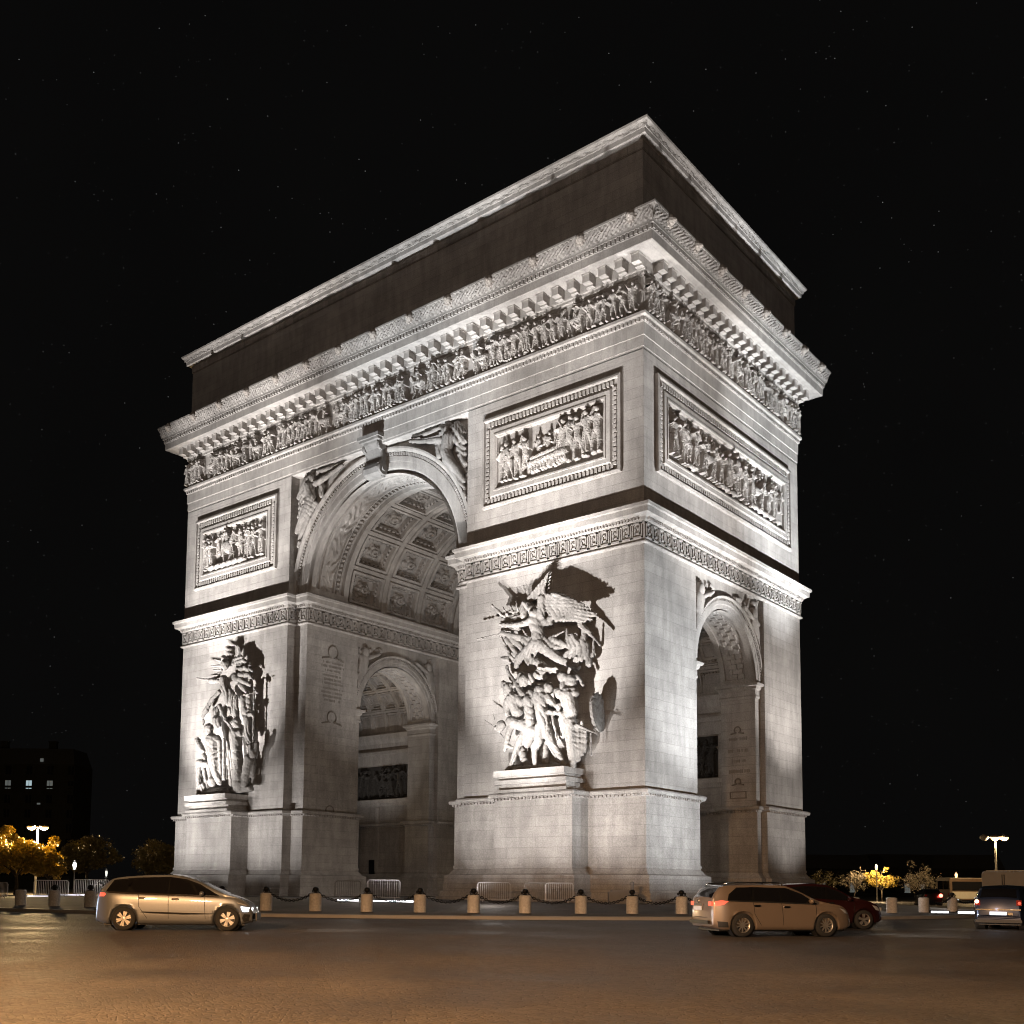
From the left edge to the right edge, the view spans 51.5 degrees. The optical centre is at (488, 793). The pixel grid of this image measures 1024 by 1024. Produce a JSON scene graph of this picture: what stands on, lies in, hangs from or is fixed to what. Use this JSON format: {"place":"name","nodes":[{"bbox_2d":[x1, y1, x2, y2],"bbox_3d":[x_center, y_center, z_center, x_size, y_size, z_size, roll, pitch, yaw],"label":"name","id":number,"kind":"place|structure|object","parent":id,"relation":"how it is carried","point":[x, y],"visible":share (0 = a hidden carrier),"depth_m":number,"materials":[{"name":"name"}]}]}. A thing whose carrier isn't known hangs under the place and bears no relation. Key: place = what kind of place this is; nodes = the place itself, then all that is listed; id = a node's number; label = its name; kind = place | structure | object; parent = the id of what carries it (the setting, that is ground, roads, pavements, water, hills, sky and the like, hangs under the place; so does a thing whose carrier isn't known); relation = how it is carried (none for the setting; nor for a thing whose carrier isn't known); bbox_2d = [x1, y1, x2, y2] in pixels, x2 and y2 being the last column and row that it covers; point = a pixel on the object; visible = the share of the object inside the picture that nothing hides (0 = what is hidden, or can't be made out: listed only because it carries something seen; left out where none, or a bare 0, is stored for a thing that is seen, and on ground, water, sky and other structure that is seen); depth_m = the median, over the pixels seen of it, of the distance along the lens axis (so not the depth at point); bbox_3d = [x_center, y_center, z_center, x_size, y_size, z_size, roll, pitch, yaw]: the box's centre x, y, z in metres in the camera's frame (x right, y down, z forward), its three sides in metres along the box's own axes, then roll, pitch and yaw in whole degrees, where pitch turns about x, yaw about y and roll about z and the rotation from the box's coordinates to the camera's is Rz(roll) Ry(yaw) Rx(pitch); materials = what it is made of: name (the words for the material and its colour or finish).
{"place":"outdoors","nodes":[
{"label":"outdoors","id":0,"kind":"place"},
{"bbox_2d":[0,741,92,888],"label":"apartment building","id":1,"kind":"structure","parent":0,"point":[51,787],"depth_m":256.05,"materials":[{"name":"stone"}]},
{"bbox_2d":[3,809,9,817],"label":"window","id":2,"kind":"structure","parent":1,"relation":"in","point":[6,812],"depth_m":255.42,"materials":[{"name":"black glass"}]},
{"bbox_2d":[3,794,10,803],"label":"window","id":3,"kind":"structure","parent":1,"relation":"in","point":[7,797],"depth_m":255.74,"materials":[{"name":"black glass"}]},
{"bbox_2d":[4,780,11,788],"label":"window","id":4,"kind":"structure","parent":1,"relation":"in","point":[7,782],"depth_m":256.05,"materials":[{"name":"grey glass"}]},
{"bbox_2d":[5,765,11,774],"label":"window","id":5,"kind":"structure","parent":1,"relation":"in","point":[8,768],"depth_m":256.36,"materials":[{"name":"black glass"}]},
{"bbox_2d":[23,823,30,832],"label":"window","id":6,"kind":"structure","parent":1,"relation":"in","point":[25,830],"depth_m":255.11,"materials":[{"name":"black glass"}]},
{"bbox_2d":[24,809,30,817],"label":"window","id":7,"kind":"structure","parent":1,"relation":"in","point":[27,812],"depth_m":255.42,"materials":[{"name":"black glass"}]},
{"bbox_2d":[24,794,31,803],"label":"window","id":8,"kind":"structure","parent":1,"relation":"in","point":[28,797],"depth_m":255.74,"materials":[{"name":"black glass"}]},
{"bbox_2d":[25,780,32,788],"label":"window","id":9,"kind":"structure","parent":1,"relation":"in","point":[27,782],"depth_m":256.05,"materials":[{"name":"white glass"}]},
{"bbox_2d":[26,765,32,774],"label":"window","id":10,"kind":"structure","parent":1,"relation":"in","point":[29,768],"depth_m":256.36,"materials":[{"name":"black glass"}]},
{"bbox_2d":[43,838,50,846],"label":"window","id":11,"kind":"structure","parent":1,"relation":"in","point":[45,839],"depth_m":254.80,"materials":[{"name":"black glass"}]},
{"bbox_2d":[44,823,51,832],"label":"window","id":12,"kind":"structure","parent":1,"relation":"in","point":[48,830],"depth_m":255.11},
{"bbox_2d":[45,809,51,817],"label":"window","id":13,"kind":"structure","parent":1,"relation":"in","point":[48,812],"depth_m":255.42,"materials":[{"name":"black glass"}]},
{"bbox_2d":[45,794,52,803],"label":"window","id":14,"kind":"structure","parent":1,"relation":"in","point":[49,797],"depth_m":255.74,"materials":[{"name":"black glass"}]},
{"bbox_2d":[46,780,53,789],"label":"window","id":15,"kind":"structure","parent":1,"relation":"in","point":[48,782],"depth_m":256.05,"materials":[{"name":"grey glass"}]},
{"bbox_2d":[47,766,53,774],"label":"window","id":16,"kind":"structure","parent":1,"relation":"in","point":[50,769],"depth_m":256.36,"materials":[{"name":"black glass"}]},
{"bbox_2d":[63,868,70,876],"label":"window","id":17,"kind":"structure","parent":1,"relation":"in","point":[69,870],"depth_m":254.18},
{"bbox_2d":[64,838,71,846],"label":"window","id":18,"kind":"structure","parent":1,"relation":"in","point":[66,839],"depth_m":254.86,"materials":[{"name":"black glass"}]},
{"bbox_2d":[65,824,72,832],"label":"window","id":19,"kind":"structure","parent":1,"relation":"in","point":[68,827],"depth_m":255.11,"materials":[{"name":"black glass"}]},
{"bbox_2d":[65,809,72,818],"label":"window","id":20,"kind":"structure","parent":1,"relation":"in","point":[69,812],"depth_m":255.42,"materials":[{"name":"black glass"}]},
{"bbox_2d":[66,795,73,803],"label":"window","id":21,"kind":"structure","parent":1,"relation":"in","point":[70,798],"depth_m":255.74,"materials":[{"name":"black glass"}]},
{"bbox_2d":[67,780,73,789],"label":"window","id":22,"kind":"structure","parent":1,"relation":"in","point":[69,782],"depth_m":256.05,"materials":[{"name":"black glass"}]},
{"bbox_2d":[68,766,74,774],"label":"window","id":23,"kind":"structure","parent":1,"relation":"in","point":[71,769],"depth_m":256.36,"materials":[{"name":"black glass"}]},
{"bbox_2d":[0,884,103,889],"bbox_3d":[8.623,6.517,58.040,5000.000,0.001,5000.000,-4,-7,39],"label":"ground","id":24,"kind":"structure","parent":0,"point":[99,886],"depth_m":255.29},
{"bbox_2d":[0,904,973,919],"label":"kerb","id":25,"kind":"structure","parent":24,"relation":"on","point":[465,916],"depth_m":42.74,"materials":[{"name":"stone"}]},
{"bbox_2d":[806,854,874,896],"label":"townhouse","id":26,"kind":"structure","parent":24,"relation":"on","point":[840,865],"depth_m":229.84,"materials":[{"name":"stone"}]},
{"bbox_2d":[835,884,840,890],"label":"window","id":27,"kind":"structure","parent":26,"relation":"in","point":[837,886],"depth_m":229.07,"materials":[{"name":"black glass"}]},
{"bbox_2d":[865,883,870,892],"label":"window","id":28,"kind":"structure","parent":26,"relation":"in","point":[867,890],"depth_m":229.86,"materials":[{"name":"black glass"}]},
{"bbox_2d":[865,854,926,896],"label":"townhouse","id":29,"kind":"structure","parent":24,"relation":"on","point":[896,864],"depth_m":234.51,"materials":[{"name":"stone"}]},
{"bbox_2d":[889,884,895,892],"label":"window","id":30,"kind":"structure","parent":29,"relation":"in","point":[892,889],"depth_m":233.93,"materials":[{"name":"black glass"}]},
{"bbox_2d":[904,884,910,892],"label":"window","id":31,"kind":"structure","parent":29,"relation":"in","point":[906,889],"depth_m":234.05,"materials":[{"name":"grey"}]},
{"bbox_2d":[924,855,1004,888],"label":"townhouse","id":32,"kind":"structure","parent":24,"relation":"on","point":[963,866],"depth_m":228.19,"materials":[{"name":"stone"}]},
{"bbox_2d":[0,895,973,916],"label":"island pavement","id":33,"kind":"structure","parent":0,"point":[434,907],"depth_m":50.52,"materials":[{"name":"grey concrete"}]},
{"bbox_2d":[0,882,7,897],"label":"crowd barrier","id":34,"kind":"object","parent":33,"relation":"on","point":[3,890],"visible":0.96,"depth_m":71.67,"materials":[{"name":"metal"}]},
{"bbox_2d":[15,890,26,904],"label":"bollard","id":35,"kind":"object","parent":33,"relation":"on","point":[20,897],"visible":0.98,"depth_m":52.81,"materials":[{"name":"stone"}]},
{"bbox_2d":[26,895,48,896],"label":"ground light","id":36,"kind":"object","parent":33,"relation":"on","point":[36,895],"visible":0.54,"depth_m":73.57,"materials":[{"name":"white metal"}]},
{"bbox_2d":[33,880,68,895],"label":"crowd barrier","id":37,"kind":"object","parent":33,"relation":"on","point":[39,894],"visible":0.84,"depth_m":71.69,"materials":[{"name":"grey metal"}]},
{"bbox_2d":[48,884,60,905],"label":"bollard","id":38,"kind":"object","parent":33,"relation":"on","point":[54,897],"visible":1,"depth_m":51.08,"materials":[{"name":"stone"}]},
{"bbox_2d":[72,861,75,893],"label":"globe lamp","id":39,"kind":"object","parent":33,"relation":"on","point":[74,865],"visible":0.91,"depth_m":87.68,"materials":[{"name":"grey"}]},
{"bbox_2d":[84,885,96,906],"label":"bollard","id":40,"kind":"object","parent":33,"relation":"on","point":[90,894],"visible":1,"depth_m":49.70,"materials":[{"name":"stone"}]},
{"bbox_2d":[73,879,108,895],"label":"crowd barrier","id":41,"kind":"object","parent":33,"relation":"on","point":[76,893],"visible":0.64,"depth_m":71.71,"materials":[{"name":"grey metal"}]},
{"bbox_2d":[260,886,271,910],"bbox_3d":[-9.718,4.596,46.385,0.530,1.050,0.530,-2,-6,29],"label":"bollard","id":42,"kind":"object","parent":33,"relation":"on","point":[266,900],"visible":1,"depth_m":46.16,"materials":[{"name":"stone"}]},
{"bbox_2d":[269,892,309,901],"bbox_3d":[-8.603,4.510,46.162,2.070,0.444,0.142,-1,-5,12],"label":"chain","id":43,"kind":"object","parent":42,"relation":"hanging from","point":[289,899],"visible":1,"depth_m":46.13,"materials":[{"name":"black metal"}]},
{"bbox_2d":[309,887,321,910],"bbox_3d":[-7.486,4.576,45.927,0.530,1.050,0.530,-4,-7,42],"label":"bollard","id":44,"kind":"object","parent":33,"relation":"on","point":[315,900],"visible":1,"depth_m":45.71,"materials":[{"name":"stone"}]},
{"bbox_2d":[318,892,363,901],"bbox_3d":[-6.354,4.495,45.777,2.076,0.443,0.142,0,-5,8],"label":"chain","id":45,"kind":"object","parent":44,"relation":"hanging from","point":[332,899],"visible":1,"depth_m":45.75,"materials":[{"name":"black metal"}]},
{"bbox_2d":[334,880,360,898],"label":"crowd barrier","id":46,"kind":"object","parent":33,"relation":"on","point":[350,888],"visible":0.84,"depth_m":65.72,"materials":[{"name":"grey metal"}]},
{"bbox_2d":[361,887,372,911],"bbox_3d":[-5.221,4.569,45.614,0.530,1.050,0.530,-3,-6,33],"label":"bollard","id":47,"kind":"object","parent":33,"relation":"on","point":[367,901],"visible":1,"depth_m":45.39,"materials":[{"name":"stone"}]},
{"bbox_2d":[367,879,400,899],"bbox_3d":[-6.091,5.612,61.739,1.955,1.184,0.639,1,-5,0],"label":"crowd barrier","id":48,"kind":"object","parent":33,"relation":"on","point":[382,887],"visible":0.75,"depth_m":61.75,"materials":[{"name":"metal"}]},
{"bbox_2d":[373,900,413,901],"bbox_3d":[-4.880,5.509,54.240,2.546,0.110,0.200,-2,-6,24],"label":"ground light","id":49,"kind":"object","parent":33,"relation":"on","point":[392,901],"visible":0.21,"depth_m":54.21,"materials":[{"name":"white metal"}]},
{"bbox_2d":[414,888,425,912],"bbox_3d":[-2.927,4.574,45.448,0.530,1.050,0.530,4,-6,-35],"label":"bollard","id":50,"kind":"object","parent":33,"relation":"on","point":[419,901],"visible":1,"depth_m":45.23,"materials":[{"name":"stone"}]},
{"bbox_2d":[370,893,414,902],"bbox_3d":[-4.075,4.494,45.537,2.088,0.442,0.142,0,-5,4],"label":"chain","id":51,"kind":"object","parent":50,"relation":"hanging from","point":[392,900],"visible":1,"depth_m":45.50,"materials":[{"name":"black metal"}]},
{"bbox_2d":[467,888,479,912],"bbox_3d":[-0.629,4.593,45.433,0.530,1.050,0.530,-2,-6,27],"label":"bollard","id":52,"kind":"object","parent":33,"relation":"on","point":[473,902],"visible":1,"depth_m":45.22,"materials":[{"name":"stone"}]},
{"bbox_2d":[423,893,470,903],"bbox_3d":[-1.779,4.506,45.447,2.087,0.442,0.142,0,-5,0],"label":"chain","id":53,"kind":"object","parent":52,"relation":"hanging from","point":[445,900],"visible":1,"depth_m":45.42,"materials":[{"name":"black metal"}]},
{"bbox_2d":[476,894,519,903],"bbox_3d":[0.475,4.531,45.502,2.013,0.440,0.142,1,-5,-3],"label":"chain","id":54,"kind":"object","parent":52,"relation":"hanging from","point":[515,898],"visible":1,"depth_m":45.47,"materials":[{"name":"black metal"}]},
{"bbox_2d":[477,882,510,901],"bbox_3d":[0.307,5.287,56.753,1.855,1.084,0.639,1,-5,0],"label":"crowd barrier","id":55,"kind":"object","parent":33,"relation":"on","point":[505,899],"visible":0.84,"depth_m":56.75,"materials":[{"name":"metal"}]},
{"bbox_2d":[158,114,830,903],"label":"triumphal arch","id":56,"kind":"structure","parent":33,"relation":"on","point":[492,566],"depth_m":70.61,"materials":[{"name":"stone"}]},
{"bbox_2d":[368,860,375,873],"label":"bronze door","id":57,"kind":"structure","parent":56,"relation":"in","point":[371,862],"depth_m":93.90,"materials":[{"name":"black metal"}]},
{"bbox_2d":[519,889,530,912],"bbox_3d":[1.580,4.625,45.560,0.530,1.050,0.530,-2,-6,24],"label":"bollard","id":58,"kind":"object","parent":33,"relation":"on","point":[524,902],"visible":1,"depth_m":45.34,"materials":[{"name":"stone"}]},
{"bbox_2d":[528,894,577,903],"bbox_3d":[2.792,4.571,45.717,2.211,0.441,0.141,1,-5,-7],"label":"chain","id":59,"kind":"object","parent":58,"relation":"hanging from","point":[552,901],"visible":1,"depth_m":45.68,"materials":[{"name":"black metal"}]},
{"bbox_2d":[524,882,549,901],"bbox_3d":[2.601,5.309,56.753,1.356,1.084,0.639,1,-5,0],"label":"crowd barrier","id":60,"kind":"object","parent":33,"relation":"on","point":[537,882],"visible":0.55,"depth_m":56.77,"materials":[{"name":"grey metal"}]},
{"bbox_2d":[545,882,573,902],"bbox_3d":[3.772,5.277,56.255,1.555,1.084,0.639,1,-5,0],"label":"crowd barrier","id":61,"kind":"object","parent":33,"relation":"on","point":[550,883],"visible":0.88,"depth_m":56.25,"materials":[{"name":"metal"}]},
{"bbox_2d":[575,889,586,913],"bbox_3d":[4.002,4.673,45.862,0.530,1.050,0.530,4,-6,-33],"label":"bollard","id":62,"kind":"object","parent":33,"relation":"on","point":[580,903],"visible":1,"depth_m":45.64,"materials":[{"name":"stone"}]},
{"bbox_2d":[583,894,629,904],"bbox_3d":[5.146,4.625,46.089,2.114,0.441,0.142,1,-5,-11],"label":"chain","id":63,"kind":"object","parent":62,"relation":"hanging from","point":[618,901],"visible":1,"depth_m":46.06,"materials":[{"name":"black metal"}]},
{"bbox_2d":[626,890,637,913],"bbox_3d":[6.289,4.733,46.306,0.530,1.050,0.530,2,-5,-13],"label":"bollard","id":64,"kind":"object","parent":33,"relation":"on","point":[632,903],"visible":1,"depth_m":46.08,"materials":[{"name":"stone"}]},
{"bbox_2d":[635,895,675,904],"bbox_3d":[7.420,4.692,46.610,2.124,0.442,0.142,2,-5,-15],"label":"chain","id":65,"kind":"object","parent":64,"relation":"hanging from","point":[660,903],"visible":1,"depth_m":46.56,"materials":[{"name":"black metal"}]},
{"bbox_2d":[676,890,687,913],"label":"bollard","id":66,"kind":"object","parent":33,"relation":"on","point":[681,903],"visible":1,"depth_m":46.68,"materials":[{"name":"stone"}]},
{"bbox_2d":[886,897,897,912],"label":"bollard","id":67,"kind":"object","parent":33,"relation":"on","point":[891,904],"visible":1,"depth_m":52.69,"materials":[{"name":"stone"}]},
{"bbox_2d":[918,897,929,912],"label":"bollard","id":68,"kind":"object","parent":33,"relation":"on","point":[923,904],"visible":1,"depth_m":54.85,"materials":[{"name":"stone"}]},
{"bbox_2d":[925,896,950,904],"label":"chain","id":69,"kind":"object","parent":68,"relation":"hanging from","point":[937,903],"visible":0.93,"depth_m":56.58,"materials":[{"name":"black metal"}]},
{"bbox_2d":[929,910,949,912],"bbox_3d":[23.269,6.114,54.712,0.993,0.130,0.200,1,-5,0],"label":"ground light","id":70,"kind":"object","parent":33,"relation":"on","point":[934,911],"visible":0.9,"depth_m":54.63,"materials":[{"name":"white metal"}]},
{"bbox_2d":[947,892,957,911],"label":"bollard","id":71,"kind":"object","parent":33,"relation":"on","point":[952,904],"visible":0.94,"depth_m":57.83,"materials":[{"name":"stone"}]},
{"bbox_2d":[957,898,975,903],"bbox_3d":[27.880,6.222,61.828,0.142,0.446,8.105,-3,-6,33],"label":"chain","id":72,"kind":"object","parent":71,"relation":"hanging from","point":[963,902],"visible":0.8,"depth_m":61.80,"materials":[{"name":"black metal"}]},
{"bbox_2d":[956,911,973,913],"bbox_3d":[24.832,6.146,54.711,1.353,0.130,0.200,1,-5,0],"label":"ground light","id":73,"kind":"object","parent":33,"relation":"on","point":[965,912],"visible":0.59,"depth_m":54.63,"materials":[{"name":"white metal"}]},
{"bbox_2d":[0,889,1023,1023],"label":"road","id":74,"kind":"structure","parent":0,"point":[69,968],"depth_m":15.94,"materials":[{"name":"grey asphalt"}]},
{"bbox_2d":[0,825,60,894],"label":"tree","id":75,"kind":"object","parent":74,"relation":"on","point":[23,852],"visible":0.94,"depth_m":116.54,"materials":[{"name":"yellow plant"}]},
{"bbox_2d":[27,824,48,893],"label":"street lamp","id":76,"kind":"object","parent":74,"relation":"on","point":[41,827],"visible":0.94,"depth_m":121.73,"materials":[{"name":"white metal"}]},
{"bbox_2d":[24,849,67,893],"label":"tree","id":77,"kind":"object","parent":74,"relation":"on","point":[51,868],"visible":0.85,"depth_m":117.86,"materials":[{"name":"yellow plant"}]},
{"bbox_2d":[59,835,123,892],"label":"tree","id":78,"kind":"object","parent":74,"relation":"on","point":[92,854],"visible":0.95,"depth_m":108.97,"materials":[{"name":"green plant"}]},
{"bbox_2d":[131,838,174,873],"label":"tree","id":79,"kind":"object","parent":74,"relation":"on","point":[160,861],"visible":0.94,"depth_m":108.72,"materials":[{"name":"green plant"}]},
{"bbox_2d":[96,874,260,930],"bbox_3d":[-8.818,3.124,30.312,4.460,1.636,1.971,1,-5,-6],"label":"minivan","id":80,"kind":"object","parent":74,"relation":"on","point":[133,902],"visible":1,"depth_m":29.51,"materials":[{"name":"silver metal"}]},
{"bbox_2d":[690,882,849,936],"bbox_3d":[7.919,3.273,29.772,4.393,1.544,1.911,2,-5,-13],"label":"estate car","id":81,"kind":"object","parent":74,"relation":"on","point":[735,909],"visible":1,"depth_m":28.98,"materials":[{"name":"silver metal"}]},
{"bbox_2d":[812,869,843,888],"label":"tree","id":82,"kind":"object","parent":74,"relation":"on","point":[822,881],"visible":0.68,"depth_m":124.17,"materials":[{"name":"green plant"}]},
{"bbox_2d":[776,883,880,928],"bbox_3d":[11.224,3.841,36.010,3.960,1.577,1.951,1,-5,-4],"label":"hatchback","id":83,"kind":"object","parent":74,"relation":"on","point":[863,914],"visible":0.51,"depth_m":35.29,"materials":[{"name":"red metal"}]},
{"bbox_2d":[836,867,868,896],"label":"tree","id":84,"kind":"object","parent":74,"relation":"on","point":[854,882],"visible":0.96,"depth_m":131.12,"materials":[{"name":"brown plant"}]},
{"bbox_2d":[875,865,877,900],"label":"globe lamp","id":85,"kind":"object","parent":74,"relation":"on","point":[876,867],"visible":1,"depth_m":127.54,"materials":[{"name":"white"}]},
{"bbox_2d":[863,867,900,900],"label":"tree","id":86,"kind":"object","parent":74,"relation":"on","point":[882,880],"visible":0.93,"depth_m":129.24,"materials":[{"name":"yellow plant"}]},
{"bbox_2d":[893,860,941,892],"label":"tree","id":87,"kind":"object","parent":74,"relation":"on","point":[913,883],"visible":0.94,"depth_m":123.63,"materials":[{"name":"green plant"}]},
{"bbox_2d":[914,888,942,905],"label":"hatchback","id":88,"kind":"object","parent":74,"relation":"on","point":[935,895],"visible":0.75,"depth_m":89.88,"materials":[{"name":"black paint"}]},
{"bbox_2d":[980,834,1008,869],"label":"street lamp","id":89,"kind":"object","parent":74,"relation":"on","point":[994,837],"visible":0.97,"depth_m":109.79,"materials":[{"name":"white metal"}]},
{"bbox_2d":[974,885,1023,929],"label":"hatchback","id":90,"kind":"object","parent":74,"relation":"on","point":[997,905],"visible":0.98,"depth_m":35.91,"materials":[{"name":"silver metal"}]},
{"bbox_2d":[982,870,1023,885],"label":"delivery van","id":91,"kind":"object","parent":74,"relation":"on","point":[1002,877],"visible":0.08,"depth_m":45.78,"materials":[{"name":"grey paint"}]},
{"bbox_2d":[0,0,1023,883],"label":"sky","id":92,"kind":"structure","parent":0,"point":[175,174],"materials":[{"name":"black"}]},
{"bbox_2d":[608,882,637,903],"bbox_3d":[7.064,5.217,55.748,1.500,1.170,0.730,1,-5,0],"label":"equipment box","id":93,"kind":"object","parent":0,"point":[615,895],"visible":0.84,"depth_m":55.38,"materials":[{"name":"grey stone"}]},
{"bbox_2d":[937,878,981,902],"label":"coach","id":94,"kind":"object","parent":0,"point":[964,889],"visible":0.45,"depth_m":116.36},
{"bbox_2d":[938,881,942,888],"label":"rear window","id":95,"kind":"structure","parent":94,"relation":"in","point":[940,883],"depth_m":117.51,"materials":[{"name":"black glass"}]},
{"bbox_2d":[943,881,948,888],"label":"rear window","id":96,"kind":"structure","parent":94,"relation":"in","point":[945,883],"depth_m":116.56,"materials":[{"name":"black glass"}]},
{"bbox_2d":[952,882,981,890],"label":"side window","id":97,"kind":"structure","parent":94,"relation":"in","point":[956,886],"depth_m":116.34,"materials":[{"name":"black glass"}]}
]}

